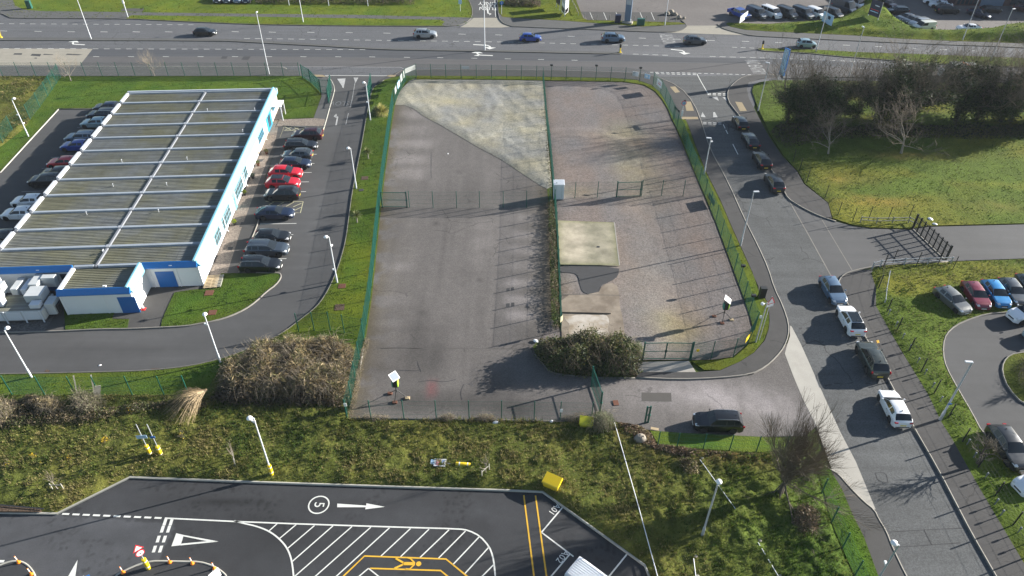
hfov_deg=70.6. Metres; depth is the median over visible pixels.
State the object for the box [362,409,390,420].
weed tuft
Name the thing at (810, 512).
bramble mound
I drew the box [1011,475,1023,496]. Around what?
parked car
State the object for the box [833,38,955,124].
bare tree
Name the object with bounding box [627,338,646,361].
sallow bush
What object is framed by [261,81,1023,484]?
ground
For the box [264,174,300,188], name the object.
parked car
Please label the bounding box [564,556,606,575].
parked van
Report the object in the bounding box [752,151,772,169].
parked car
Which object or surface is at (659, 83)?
sign board
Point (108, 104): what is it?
parked car
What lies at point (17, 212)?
parked car
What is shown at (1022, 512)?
post fence
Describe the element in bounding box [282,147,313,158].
parked car
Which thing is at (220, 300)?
lawn grass
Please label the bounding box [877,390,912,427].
parked car
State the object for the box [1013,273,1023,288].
parked car
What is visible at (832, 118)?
bare tree
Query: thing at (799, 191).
footway
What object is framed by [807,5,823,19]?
parked van
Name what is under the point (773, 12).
parked van
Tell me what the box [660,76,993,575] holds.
side road
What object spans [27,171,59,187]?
parked car
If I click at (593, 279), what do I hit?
tarmac remnant
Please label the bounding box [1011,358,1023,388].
island scrub
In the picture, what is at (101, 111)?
parked car
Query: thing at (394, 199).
gate
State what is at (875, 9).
sign board
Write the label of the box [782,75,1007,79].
footway
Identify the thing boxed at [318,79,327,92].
gate
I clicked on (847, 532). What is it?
lawn grass
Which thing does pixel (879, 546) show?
footway
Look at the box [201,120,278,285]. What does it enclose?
gravel bed
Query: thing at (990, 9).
parked car
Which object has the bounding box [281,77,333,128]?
footpath
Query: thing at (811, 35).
footway
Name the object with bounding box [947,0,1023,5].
dealership building
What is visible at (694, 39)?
moving car
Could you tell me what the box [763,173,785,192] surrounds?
parked car
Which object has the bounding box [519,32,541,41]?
moving car
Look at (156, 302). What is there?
office path
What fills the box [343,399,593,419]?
fence
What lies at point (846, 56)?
kerb
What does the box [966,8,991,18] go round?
parked car
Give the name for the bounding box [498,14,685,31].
footway
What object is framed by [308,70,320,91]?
gate
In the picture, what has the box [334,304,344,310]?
inspection cover
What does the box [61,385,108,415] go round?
scrub bush
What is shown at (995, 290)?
parked car
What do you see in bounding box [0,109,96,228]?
car park
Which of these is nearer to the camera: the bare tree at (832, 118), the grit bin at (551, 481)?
the grit bin at (551, 481)
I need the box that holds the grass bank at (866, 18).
[726,0,1023,42]
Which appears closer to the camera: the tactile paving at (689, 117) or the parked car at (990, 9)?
the tactile paving at (689, 117)
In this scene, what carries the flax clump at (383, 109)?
on the verge at (360, 264)
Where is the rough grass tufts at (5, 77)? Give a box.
[0,74,57,140]
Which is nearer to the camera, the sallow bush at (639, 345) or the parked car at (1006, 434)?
the parked car at (1006, 434)
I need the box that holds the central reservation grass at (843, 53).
[758,48,1023,66]
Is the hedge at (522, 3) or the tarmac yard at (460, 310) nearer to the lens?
the tarmac yard at (460, 310)
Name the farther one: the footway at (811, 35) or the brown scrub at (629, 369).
the footway at (811, 35)
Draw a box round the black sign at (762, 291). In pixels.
[758,286,767,297]
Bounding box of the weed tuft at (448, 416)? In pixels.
[438,412,454,421]
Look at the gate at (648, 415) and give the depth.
64.29 m
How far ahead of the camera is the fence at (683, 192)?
94.45 m
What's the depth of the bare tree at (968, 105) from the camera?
108.57 m
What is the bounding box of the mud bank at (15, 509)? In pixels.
[0,506,41,512]
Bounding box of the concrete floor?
[564,314,608,335]
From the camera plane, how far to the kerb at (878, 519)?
57.15 m
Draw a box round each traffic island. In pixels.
[0,562,30,575]
[118,562,223,575]
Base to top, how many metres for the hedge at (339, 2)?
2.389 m
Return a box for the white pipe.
[614,422,657,575]
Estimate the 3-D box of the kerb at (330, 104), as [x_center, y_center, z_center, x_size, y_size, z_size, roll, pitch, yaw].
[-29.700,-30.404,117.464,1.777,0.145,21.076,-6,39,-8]
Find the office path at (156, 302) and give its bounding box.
[5,280,219,330]
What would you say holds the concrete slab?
on the brown gravel at (675, 281)
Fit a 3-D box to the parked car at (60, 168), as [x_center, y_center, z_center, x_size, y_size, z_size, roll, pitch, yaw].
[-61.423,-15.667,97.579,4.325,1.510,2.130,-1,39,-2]
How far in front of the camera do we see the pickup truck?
149.84 m
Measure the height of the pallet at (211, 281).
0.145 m
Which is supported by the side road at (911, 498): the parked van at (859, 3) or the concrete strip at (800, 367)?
the concrete strip at (800, 367)
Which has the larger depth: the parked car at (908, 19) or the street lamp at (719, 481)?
the parked car at (908, 19)
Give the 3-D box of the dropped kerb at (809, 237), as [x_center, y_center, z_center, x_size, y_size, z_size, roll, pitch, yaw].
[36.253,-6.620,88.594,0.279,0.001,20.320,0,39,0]
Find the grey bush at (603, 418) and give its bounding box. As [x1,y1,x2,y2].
[584,402,618,436]
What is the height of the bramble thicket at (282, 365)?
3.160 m
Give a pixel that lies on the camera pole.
(762, 304)
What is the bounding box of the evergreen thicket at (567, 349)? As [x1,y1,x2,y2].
[531,323,645,378]
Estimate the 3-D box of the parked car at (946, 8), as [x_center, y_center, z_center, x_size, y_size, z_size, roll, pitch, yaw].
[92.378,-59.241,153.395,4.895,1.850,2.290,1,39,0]
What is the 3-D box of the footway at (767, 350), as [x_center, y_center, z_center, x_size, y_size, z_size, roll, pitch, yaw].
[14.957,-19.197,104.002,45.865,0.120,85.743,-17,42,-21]
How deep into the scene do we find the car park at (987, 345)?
71.16 m
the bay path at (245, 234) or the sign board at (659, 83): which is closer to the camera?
the bay path at (245, 234)
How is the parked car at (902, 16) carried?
on the dealer yard at (704, 12)
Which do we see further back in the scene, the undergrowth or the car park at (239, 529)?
the undergrowth
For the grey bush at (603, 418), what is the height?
2.276 m
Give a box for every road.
[0,2,1023,153]
[0,76,391,372]
[469,0,497,17]
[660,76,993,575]
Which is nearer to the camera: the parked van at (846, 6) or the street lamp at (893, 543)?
the street lamp at (893, 543)
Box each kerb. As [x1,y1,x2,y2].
[0,1,472,26]
[0,40,622,53]
[0,66,286,68]
[0,80,383,373]
[0,109,58,172]
[0,272,281,332]
[0,476,649,575]
[0,560,35,575]
[59,108,91,109]
[115,560,226,575]
[238,205,263,272]
[323,76,334,129]
[353,418,613,421]
[395,69,788,379]
[497,0,686,31]
[535,354,635,378]
[717,24,1023,47]
[727,74,835,221]
[757,49,1014,67]
[787,198,830,274]
[828,467,906,575]
[838,261,996,575]
[942,311,1020,473]
[1001,352,1023,403]
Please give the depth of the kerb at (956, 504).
61.33 m
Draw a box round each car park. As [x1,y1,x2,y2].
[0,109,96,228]
[0,478,646,575]
[944,313,1023,474]
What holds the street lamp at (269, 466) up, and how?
on the rough grass at (255, 473)
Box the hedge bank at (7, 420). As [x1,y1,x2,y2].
[0,398,211,427]
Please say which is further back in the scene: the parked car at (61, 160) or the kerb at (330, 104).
the kerb at (330, 104)
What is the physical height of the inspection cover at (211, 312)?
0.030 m
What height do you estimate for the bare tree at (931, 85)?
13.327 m
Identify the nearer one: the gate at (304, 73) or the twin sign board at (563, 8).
the gate at (304, 73)
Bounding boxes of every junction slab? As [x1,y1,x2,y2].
[461,18,508,27]
[667,26,742,34]
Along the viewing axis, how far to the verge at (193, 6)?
152.38 m
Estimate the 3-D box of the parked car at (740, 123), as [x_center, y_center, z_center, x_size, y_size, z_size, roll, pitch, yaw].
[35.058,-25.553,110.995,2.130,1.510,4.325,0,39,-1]
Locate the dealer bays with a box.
[581,12,682,22]
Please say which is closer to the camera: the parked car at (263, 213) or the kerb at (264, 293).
the kerb at (264, 293)
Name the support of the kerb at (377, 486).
on the car park at (239, 529)
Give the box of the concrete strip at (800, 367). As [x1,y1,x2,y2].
[785,326,874,508]
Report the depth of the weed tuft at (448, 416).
64.82 m
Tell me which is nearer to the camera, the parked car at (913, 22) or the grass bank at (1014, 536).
the grass bank at (1014, 536)
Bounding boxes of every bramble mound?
[678,456,700,475]
[790,501,824,535]
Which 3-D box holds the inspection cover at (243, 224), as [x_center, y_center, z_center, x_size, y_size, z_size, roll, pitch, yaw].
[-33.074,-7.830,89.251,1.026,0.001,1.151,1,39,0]
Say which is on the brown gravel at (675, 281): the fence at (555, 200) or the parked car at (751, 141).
the fence at (555, 200)
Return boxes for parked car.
[0,205,31,220]
[0,228,14,240]
[10,193,43,206]
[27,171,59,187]
[39,165,64,174]
[46,155,73,167]
[59,139,87,151]
[64,129,94,141]
[80,116,105,128]
[86,107,113,118]
[92,101,119,109]
[237,255,282,272]
[243,239,289,257]
[252,228,291,242]
[254,205,294,220]
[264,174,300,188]
[264,185,300,201]
[267,165,302,177]
[278,156,311,169]
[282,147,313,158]
[283,138,317,149]
[291,127,323,140]
[692,409,744,433]
[731,116,748,130]
[741,132,760,149]
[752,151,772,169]
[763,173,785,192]
[818,275,846,304]
[835,305,866,336]
[855,341,891,378]
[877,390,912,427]
[879,0,897,7]
[887,5,909,13]
[895,13,914,20]
[902,15,920,24]
[908,16,929,25]
[923,0,946,3]
[928,0,953,7]
[932,285,972,314]
[934,3,959,14]
[955,23,982,28]
[959,280,991,309]
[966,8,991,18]
[979,5,1001,13]
[979,279,1011,308]
[984,423,1023,471]
[997,277,1023,305]
[1005,304,1023,325]
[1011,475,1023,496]
[1013,3,1023,11]
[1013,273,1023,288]
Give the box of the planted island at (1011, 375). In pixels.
[1003,353,1023,401]
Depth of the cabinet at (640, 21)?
145.79 m
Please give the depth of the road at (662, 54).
135.74 m
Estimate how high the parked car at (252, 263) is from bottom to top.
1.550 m
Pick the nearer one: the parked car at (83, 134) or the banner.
the parked car at (83, 134)
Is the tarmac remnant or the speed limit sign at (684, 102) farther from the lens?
the speed limit sign at (684, 102)
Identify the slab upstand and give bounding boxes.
[562,311,610,313]
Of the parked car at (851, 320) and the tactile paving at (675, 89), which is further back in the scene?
the tactile paving at (675, 89)
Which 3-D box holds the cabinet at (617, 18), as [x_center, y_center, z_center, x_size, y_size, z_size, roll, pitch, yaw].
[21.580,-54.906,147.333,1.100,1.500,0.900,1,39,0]
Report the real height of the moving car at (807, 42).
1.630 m
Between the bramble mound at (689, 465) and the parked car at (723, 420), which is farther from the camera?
the parked car at (723, 420)
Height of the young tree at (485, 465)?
2.757 m
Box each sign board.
[208,568,220,575]
[561,0,565,12]
[564,0,568,16]
[657,78,661,87]
[739,11,747,22]
[822,11,833,25]
[868,0,882,18]
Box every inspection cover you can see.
[204,290,213,295]
[208,310,216,314]
[239,222,248,226]
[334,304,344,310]
[338,283,345,288]
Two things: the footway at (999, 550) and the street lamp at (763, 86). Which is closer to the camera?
the footway at (999, 550)
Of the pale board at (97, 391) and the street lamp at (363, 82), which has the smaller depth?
the pale board at (97, 391)
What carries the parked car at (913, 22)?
on the dealer yard at (704, 12)
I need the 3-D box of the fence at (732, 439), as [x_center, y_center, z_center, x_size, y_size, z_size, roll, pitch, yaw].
[18.046,13.207,61.873,10.992,2.150,0.265,2,39,1]
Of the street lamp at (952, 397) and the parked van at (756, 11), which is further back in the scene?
the parked van at (756, 11)
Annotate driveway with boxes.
[789,200,1023,279]
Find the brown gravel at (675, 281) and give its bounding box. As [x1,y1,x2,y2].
[540,81,751,361]
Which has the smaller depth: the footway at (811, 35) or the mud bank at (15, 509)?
the mud bank at (15, 509)
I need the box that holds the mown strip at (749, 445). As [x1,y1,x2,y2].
[650,430,794,452]
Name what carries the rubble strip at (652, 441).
on the rough grass at (255, 473)
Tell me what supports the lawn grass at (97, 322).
on the lawn at (71, 321)
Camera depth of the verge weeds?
64.77 m
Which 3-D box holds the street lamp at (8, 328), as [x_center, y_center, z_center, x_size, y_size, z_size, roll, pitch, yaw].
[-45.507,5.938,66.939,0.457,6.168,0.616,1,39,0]
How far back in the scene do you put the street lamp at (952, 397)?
63.04 m
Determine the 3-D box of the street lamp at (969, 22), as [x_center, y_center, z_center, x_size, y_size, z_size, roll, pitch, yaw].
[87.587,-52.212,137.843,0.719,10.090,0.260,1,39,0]
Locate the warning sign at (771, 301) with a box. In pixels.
[759,296,774,339]
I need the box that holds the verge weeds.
[348,415,612,422]
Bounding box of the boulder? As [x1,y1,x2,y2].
[634,433,646,442]
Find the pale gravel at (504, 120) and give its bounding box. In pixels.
[395,79,551,188]
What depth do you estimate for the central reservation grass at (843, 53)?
134.67 m
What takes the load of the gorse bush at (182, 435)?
on the rough grass at (255, 473)
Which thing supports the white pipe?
on the rough grass at (255, 473)
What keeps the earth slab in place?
on the brown gravel at (675, 281)
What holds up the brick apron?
on the footpath
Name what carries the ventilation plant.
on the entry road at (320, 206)
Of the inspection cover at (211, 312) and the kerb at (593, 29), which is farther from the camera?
the kerb at (593, 29)
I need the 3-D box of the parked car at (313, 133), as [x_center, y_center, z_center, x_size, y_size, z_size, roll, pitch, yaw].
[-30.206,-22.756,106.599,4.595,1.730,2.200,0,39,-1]
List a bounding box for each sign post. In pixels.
[133,545,150,569]
[136,424,151,454]
[146,424,161,454]
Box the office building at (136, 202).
[0,87,285,314]
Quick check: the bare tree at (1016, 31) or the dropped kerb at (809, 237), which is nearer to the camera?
the dropped kerb at (809, 237)
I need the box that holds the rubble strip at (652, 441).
[619,422,757,457]
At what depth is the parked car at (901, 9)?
152.46 m
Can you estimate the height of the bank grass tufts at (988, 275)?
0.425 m
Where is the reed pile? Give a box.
[160,387,206,425]
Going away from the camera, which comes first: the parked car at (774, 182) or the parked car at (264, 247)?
the parked car at (264, 247)
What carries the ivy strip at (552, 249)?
on the brown gravel at (675, 281)
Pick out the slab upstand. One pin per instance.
(586, 312)
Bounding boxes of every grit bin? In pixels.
[542,471,562,490]
[579,415,593,427]
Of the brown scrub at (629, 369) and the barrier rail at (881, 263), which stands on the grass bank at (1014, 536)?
the barrier rail at (881, 263)
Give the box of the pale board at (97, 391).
[94,385,100,395]
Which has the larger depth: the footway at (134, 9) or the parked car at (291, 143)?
the footway at (134, 9)
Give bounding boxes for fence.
[0,62,299,75]
[0,64,60,142]
[0,375,187,394]
[294,312,363,334]
[343,91,393,417]
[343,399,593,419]
[393,64,415,102]
[408,188,550,207]
[415,63,759,359]
[543,67,561,330]
[564,181,617,197]
[584,13,676,21]
[641,180,705,195]
[657,431,789,451]
[778,126,914,220]
[821,479,867,575]
[878,254,1023,537]
[892,249,958,269]
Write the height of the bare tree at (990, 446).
3.645 m
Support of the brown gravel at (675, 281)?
on the ground at (695, 367)
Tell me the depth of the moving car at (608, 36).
138.35 m
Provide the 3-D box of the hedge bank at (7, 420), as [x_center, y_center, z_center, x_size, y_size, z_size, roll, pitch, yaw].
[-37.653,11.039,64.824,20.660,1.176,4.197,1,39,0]
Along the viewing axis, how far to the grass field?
100.56 m
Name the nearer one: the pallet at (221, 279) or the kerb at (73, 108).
the pallet at (221, 279)
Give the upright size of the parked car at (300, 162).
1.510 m
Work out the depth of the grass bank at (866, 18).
143.81 m
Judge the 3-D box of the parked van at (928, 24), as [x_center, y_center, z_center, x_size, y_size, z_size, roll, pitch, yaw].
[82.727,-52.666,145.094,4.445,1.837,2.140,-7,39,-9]
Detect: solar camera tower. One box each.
[387,371,409,403]
[712,295,733,323]
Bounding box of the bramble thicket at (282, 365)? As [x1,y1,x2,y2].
[211,328,360,405]
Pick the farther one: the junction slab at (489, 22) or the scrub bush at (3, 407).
the junction slab at (489, 22)
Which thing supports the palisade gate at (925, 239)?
on the driveway
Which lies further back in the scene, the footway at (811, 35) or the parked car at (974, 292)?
the footway at (811, 35)
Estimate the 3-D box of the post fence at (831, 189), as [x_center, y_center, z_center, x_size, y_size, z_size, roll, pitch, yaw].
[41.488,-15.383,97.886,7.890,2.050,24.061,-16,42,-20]
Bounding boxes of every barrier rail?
[860,216,917,223]
[871,257,953,268]
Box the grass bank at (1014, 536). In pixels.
[871,259,1023,561]
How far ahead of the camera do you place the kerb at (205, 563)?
53.91 m
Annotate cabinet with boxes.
[24,0,32,8]
[553,180,564,198]
[615,14,620,22]
[637,18,644,25]
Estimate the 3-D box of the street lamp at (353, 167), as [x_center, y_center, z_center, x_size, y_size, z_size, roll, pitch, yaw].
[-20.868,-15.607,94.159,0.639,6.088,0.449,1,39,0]
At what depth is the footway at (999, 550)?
63.77 m
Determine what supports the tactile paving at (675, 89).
on the footway at (767, 350)
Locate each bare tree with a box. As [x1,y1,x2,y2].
[46,53,78,80]
[139,50,163,75]
[735,386,897,564]
[746,24,844,133]
[762,60,863,126]
[783,56,869,129]
[785,58,885,126]
[802,101,853,153]
[833,13,997,124]
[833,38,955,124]
[836,45,899,123]
[857,84,958,159]
[874,47,971,120]
[930,30,1023,123]
[934,33,1023,122]
[968,46,1023,123]
[969,428,1011,464]
[981,27,1023,126]
[1003,14,1023,68]
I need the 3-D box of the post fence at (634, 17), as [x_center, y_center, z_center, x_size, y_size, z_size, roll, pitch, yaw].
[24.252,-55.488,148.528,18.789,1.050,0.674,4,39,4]
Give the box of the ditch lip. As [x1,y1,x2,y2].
[0,504,43,508]
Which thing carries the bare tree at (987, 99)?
on the grass field
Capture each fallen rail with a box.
[700,457,734,507]
[758,539,781,575]
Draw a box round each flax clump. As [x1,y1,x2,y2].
[370,104,380,117]
[371,103,392,117]
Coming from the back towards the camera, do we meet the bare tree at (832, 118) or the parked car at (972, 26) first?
the parked car at (972, 26)
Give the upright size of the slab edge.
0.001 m
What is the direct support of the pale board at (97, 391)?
on the rough grass at (255, 473)
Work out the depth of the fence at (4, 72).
124.07 m
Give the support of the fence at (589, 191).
on the brown gravel at (675, 281)
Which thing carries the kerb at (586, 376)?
on the tarmac yard at (460, 310)
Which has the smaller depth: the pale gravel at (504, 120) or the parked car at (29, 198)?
the parked car at (29, 198)
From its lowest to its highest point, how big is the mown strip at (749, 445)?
0.200 m
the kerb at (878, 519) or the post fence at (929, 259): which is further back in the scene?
the post fence at (929, 259)
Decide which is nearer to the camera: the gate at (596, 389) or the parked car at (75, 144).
the gate at (596, 389)
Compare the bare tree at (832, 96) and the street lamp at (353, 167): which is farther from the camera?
the bare tree at (832, 96)
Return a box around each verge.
[0,76,415,394]
[13,0,471,25]
[416,76,768,370]
[498,0,683,26]
[789,443,877,575]
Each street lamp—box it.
[4,326,32,377]
[11,97,28,136]
[77,0,91,38]
[202,312,220,362]
[246,416,273,475]
[255,11,269,73]
[324,235,337,282]
[346,147,356,188]
[362,81,370,119]
[484,8,484,49]
[701,479,721,535]
[704,137,712,171]
[740,191,758,245]
[757,62,769,110]
[815,1,829,51]
[848,26,864,76]
[879,540,899,575]
[939,360,973,420]
[962,0,978,39]
[990,8,1015,59]
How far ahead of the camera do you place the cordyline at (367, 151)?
101.61 m
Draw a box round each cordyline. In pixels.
[349,209,361,222]
[361,146,371,158]
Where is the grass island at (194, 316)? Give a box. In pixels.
[161,273,279,326]
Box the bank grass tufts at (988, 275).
[872,258,1023,520]
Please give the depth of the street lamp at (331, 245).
78.17 m
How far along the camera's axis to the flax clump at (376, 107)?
113.16 m
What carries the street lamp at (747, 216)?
on the footway at (767, 350)
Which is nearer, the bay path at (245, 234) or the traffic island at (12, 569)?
the traffic island at (12, 569)
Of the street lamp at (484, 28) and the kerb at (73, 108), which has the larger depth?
the street lamp at (484, 28)
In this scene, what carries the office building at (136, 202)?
on the office lawn at (8, 149)
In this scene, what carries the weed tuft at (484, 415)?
on the rough grass at (255, 473)
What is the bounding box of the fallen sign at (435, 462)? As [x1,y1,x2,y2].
[430,458,470,466]
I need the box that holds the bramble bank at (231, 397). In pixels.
[209,382,346,409]
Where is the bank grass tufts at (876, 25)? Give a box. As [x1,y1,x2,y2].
[735,1,1023,40]
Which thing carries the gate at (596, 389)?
on the tarmac yard at (460, 310)
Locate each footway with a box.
[0,0,469,25]
[0,67,318,76]
[121,8,143,11]
[376,69,787,377]
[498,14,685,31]
[719,24,1023,46]
[727,74,831,218]
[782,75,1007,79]
[832,471,904,575]
[839,269,1023,575]
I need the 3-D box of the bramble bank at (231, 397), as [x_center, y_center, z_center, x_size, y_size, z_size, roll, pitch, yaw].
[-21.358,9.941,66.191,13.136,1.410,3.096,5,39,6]
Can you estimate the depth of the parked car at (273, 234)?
85.69 m
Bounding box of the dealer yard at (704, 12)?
[576,0,1023,29]
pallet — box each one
[203,275,219,288]
[214,274,223,287]
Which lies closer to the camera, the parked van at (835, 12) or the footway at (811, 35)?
the footway at (811, 35)
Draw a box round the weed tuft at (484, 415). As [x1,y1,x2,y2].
[475,410,496,421]
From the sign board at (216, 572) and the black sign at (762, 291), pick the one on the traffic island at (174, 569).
the sign board at (216, 572)
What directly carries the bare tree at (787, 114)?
on the grass field
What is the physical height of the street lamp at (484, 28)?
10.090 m
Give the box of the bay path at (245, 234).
[227,126,283,272]
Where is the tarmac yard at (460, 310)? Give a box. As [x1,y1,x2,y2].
[349,105,815,436]
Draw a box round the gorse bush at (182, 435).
[174,431,185,439]
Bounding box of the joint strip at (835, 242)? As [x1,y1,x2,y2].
[820,217,851,269]
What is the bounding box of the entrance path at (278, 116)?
[274,105,284,119]
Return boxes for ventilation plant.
[0,273,63,323]
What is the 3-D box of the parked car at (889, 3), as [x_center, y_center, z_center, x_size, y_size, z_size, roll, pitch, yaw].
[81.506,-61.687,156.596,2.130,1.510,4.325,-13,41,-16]
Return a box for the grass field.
[752,80,1023,228]
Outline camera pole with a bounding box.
[755,302,767,342]
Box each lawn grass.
[69,313,127,328]
[164,273,267,324]
[800,49,1008,65]
[821,470,872,575]
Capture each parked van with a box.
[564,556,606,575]
[745,4,767,19]
[761,4,781,18]
[776,4,797,19]
[792,4,813,19]
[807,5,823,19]
[823,5,843,18]
[831,0,856,13]
[853,0,863,8]
[913,19,936,28]
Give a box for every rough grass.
[0,76,58,145]
[0,340,853,575]
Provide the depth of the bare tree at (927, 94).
105.81 m
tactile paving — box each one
[671,86,679,92]
[682,117,697,118]
[685,102,693,110]
[736,102,746,110]
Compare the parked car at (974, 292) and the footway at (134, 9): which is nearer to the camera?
the parked car at (974, 292)
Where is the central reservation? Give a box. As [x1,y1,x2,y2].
[0,37,618,52]
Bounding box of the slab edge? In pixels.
[614,222,619,264]
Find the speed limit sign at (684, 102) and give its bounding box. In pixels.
[681,100,686,118]
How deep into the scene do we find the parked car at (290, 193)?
93.05 m
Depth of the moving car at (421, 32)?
139.33 m
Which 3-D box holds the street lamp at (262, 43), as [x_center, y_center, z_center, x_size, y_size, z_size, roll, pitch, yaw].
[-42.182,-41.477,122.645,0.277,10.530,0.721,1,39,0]
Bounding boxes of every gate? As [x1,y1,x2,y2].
[300,64,310,82]
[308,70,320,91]
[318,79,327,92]
[326,75,331,102]
[367,73,371,100]
[380,191,407,207]
[590,366,602,411]
[616,181,642,196]
[642,342,693,359]
[644,406,651,422]
[912,214,952,259]
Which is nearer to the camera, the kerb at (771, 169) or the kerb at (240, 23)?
the kerb at (771, 169)
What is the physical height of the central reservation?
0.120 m
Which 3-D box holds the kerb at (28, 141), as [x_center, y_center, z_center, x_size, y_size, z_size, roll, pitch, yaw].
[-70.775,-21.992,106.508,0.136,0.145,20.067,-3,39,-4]
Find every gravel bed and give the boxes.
[0,314,54,331]
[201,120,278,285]
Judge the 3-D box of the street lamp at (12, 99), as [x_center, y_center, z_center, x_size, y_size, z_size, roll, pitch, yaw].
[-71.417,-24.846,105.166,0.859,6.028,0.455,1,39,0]
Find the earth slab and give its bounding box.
[561,283,623,337]
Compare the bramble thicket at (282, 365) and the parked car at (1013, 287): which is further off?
the parked car at (1013, 287)
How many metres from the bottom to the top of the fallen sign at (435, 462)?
0.388 m
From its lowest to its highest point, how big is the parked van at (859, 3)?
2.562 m
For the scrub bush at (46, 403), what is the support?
on the rough grass at (255, 473)
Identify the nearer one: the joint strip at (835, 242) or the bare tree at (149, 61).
the joint strip at (835, 242)
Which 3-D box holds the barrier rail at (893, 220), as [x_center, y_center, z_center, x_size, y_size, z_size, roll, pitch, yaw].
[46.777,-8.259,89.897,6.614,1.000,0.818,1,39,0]
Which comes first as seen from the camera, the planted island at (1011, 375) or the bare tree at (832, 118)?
the planted island at (1011, 375)
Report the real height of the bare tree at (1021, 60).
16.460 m
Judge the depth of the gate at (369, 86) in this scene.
118.72 m
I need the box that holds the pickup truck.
[727,7,751,18]
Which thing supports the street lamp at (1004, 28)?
on the central reservation grass at (843, 53)
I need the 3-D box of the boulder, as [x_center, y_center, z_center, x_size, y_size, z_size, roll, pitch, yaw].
[11.239,13.058,63.095,1.275,0.660,0.977,1,39,0]
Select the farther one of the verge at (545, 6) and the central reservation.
the verge at (545, 6)
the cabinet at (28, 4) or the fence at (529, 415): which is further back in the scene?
the cabinet at (28, 4)
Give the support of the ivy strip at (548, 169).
on the brown gravel at (675, 281)
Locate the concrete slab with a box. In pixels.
[558,220,619,265]
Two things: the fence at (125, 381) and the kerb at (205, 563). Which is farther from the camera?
the fence at (125, 381)
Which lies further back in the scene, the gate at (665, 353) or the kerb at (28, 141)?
the kerb at (28, 141)
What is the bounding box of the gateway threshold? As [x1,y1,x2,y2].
[637,361,695,374]
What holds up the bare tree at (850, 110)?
on the grass field
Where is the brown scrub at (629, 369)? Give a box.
[615,354,641,376]
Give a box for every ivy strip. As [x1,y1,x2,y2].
[543,86,552,196]
[546,198,561,328]
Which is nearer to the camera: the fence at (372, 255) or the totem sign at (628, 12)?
the fence at (372, 255)
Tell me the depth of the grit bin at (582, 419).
63.93 m
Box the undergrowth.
[771,122,1023,147]
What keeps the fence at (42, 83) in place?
on the office lawn at (8, 149)
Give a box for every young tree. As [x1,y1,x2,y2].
[40,470,64,489]
[226,439,235,465]
[479,453,489,475]
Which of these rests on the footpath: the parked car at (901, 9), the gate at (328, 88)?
the gate at (328, 88)
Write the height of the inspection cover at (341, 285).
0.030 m
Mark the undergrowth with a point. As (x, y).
(936, 129)
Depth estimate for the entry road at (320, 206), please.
78.26 m
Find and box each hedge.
[254,0,414,4]
[503,0,541,6]
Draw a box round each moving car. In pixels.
[192,27,216,36]
[413,27,436,38]
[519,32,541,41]
[601,31,624,42]
[683,35,706,44]
[796,38,816,48]
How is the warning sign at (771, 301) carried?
on the roadside verge at (707, 365)
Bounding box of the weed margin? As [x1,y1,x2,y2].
[347,337,371,415]
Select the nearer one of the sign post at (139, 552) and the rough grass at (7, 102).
the sign post at (139, 552)
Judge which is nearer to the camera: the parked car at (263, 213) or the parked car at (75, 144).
the parked car at (263, 213)
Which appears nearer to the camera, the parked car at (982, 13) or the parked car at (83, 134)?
the parked car at (83, 134)
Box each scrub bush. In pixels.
[0,397,19,428]
[21,390,41,406]
[32,390,66,416]
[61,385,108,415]
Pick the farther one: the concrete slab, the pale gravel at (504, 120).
the pale gravel at (504, 120)
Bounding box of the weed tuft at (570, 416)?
[561,408,588,422]
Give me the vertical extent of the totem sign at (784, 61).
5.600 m
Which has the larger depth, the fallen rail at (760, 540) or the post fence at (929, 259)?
the post fence at (929, 259)
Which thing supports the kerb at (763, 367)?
on the road at (662, 54)
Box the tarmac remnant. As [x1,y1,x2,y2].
[560,266,618,293]
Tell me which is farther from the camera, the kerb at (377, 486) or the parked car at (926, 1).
the parked car at (926, 1)
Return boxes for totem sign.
[622,0,632,24]
[778,48,789,80]
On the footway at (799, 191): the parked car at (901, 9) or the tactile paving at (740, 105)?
the tactile paving at (740, 105)
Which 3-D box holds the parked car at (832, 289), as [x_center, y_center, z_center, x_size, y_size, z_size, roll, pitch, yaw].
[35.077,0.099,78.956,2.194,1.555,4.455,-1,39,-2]
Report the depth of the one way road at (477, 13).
154.19 m
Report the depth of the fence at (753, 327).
99.26 m
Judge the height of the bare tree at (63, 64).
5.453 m
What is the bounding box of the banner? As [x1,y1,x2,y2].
[405,65,415,72]
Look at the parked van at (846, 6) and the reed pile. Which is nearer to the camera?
the reed pile
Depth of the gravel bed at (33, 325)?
74.50 m
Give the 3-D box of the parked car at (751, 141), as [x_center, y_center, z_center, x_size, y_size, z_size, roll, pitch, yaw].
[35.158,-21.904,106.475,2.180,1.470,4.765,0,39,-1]
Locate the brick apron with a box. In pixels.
[276,118,325,125]
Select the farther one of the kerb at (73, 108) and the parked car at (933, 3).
the parked car at (933, 3)
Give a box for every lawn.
[0,76,320,170]
[64,310,128,329]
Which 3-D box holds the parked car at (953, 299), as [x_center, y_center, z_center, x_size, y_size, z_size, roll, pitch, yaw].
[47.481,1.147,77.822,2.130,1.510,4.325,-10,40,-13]

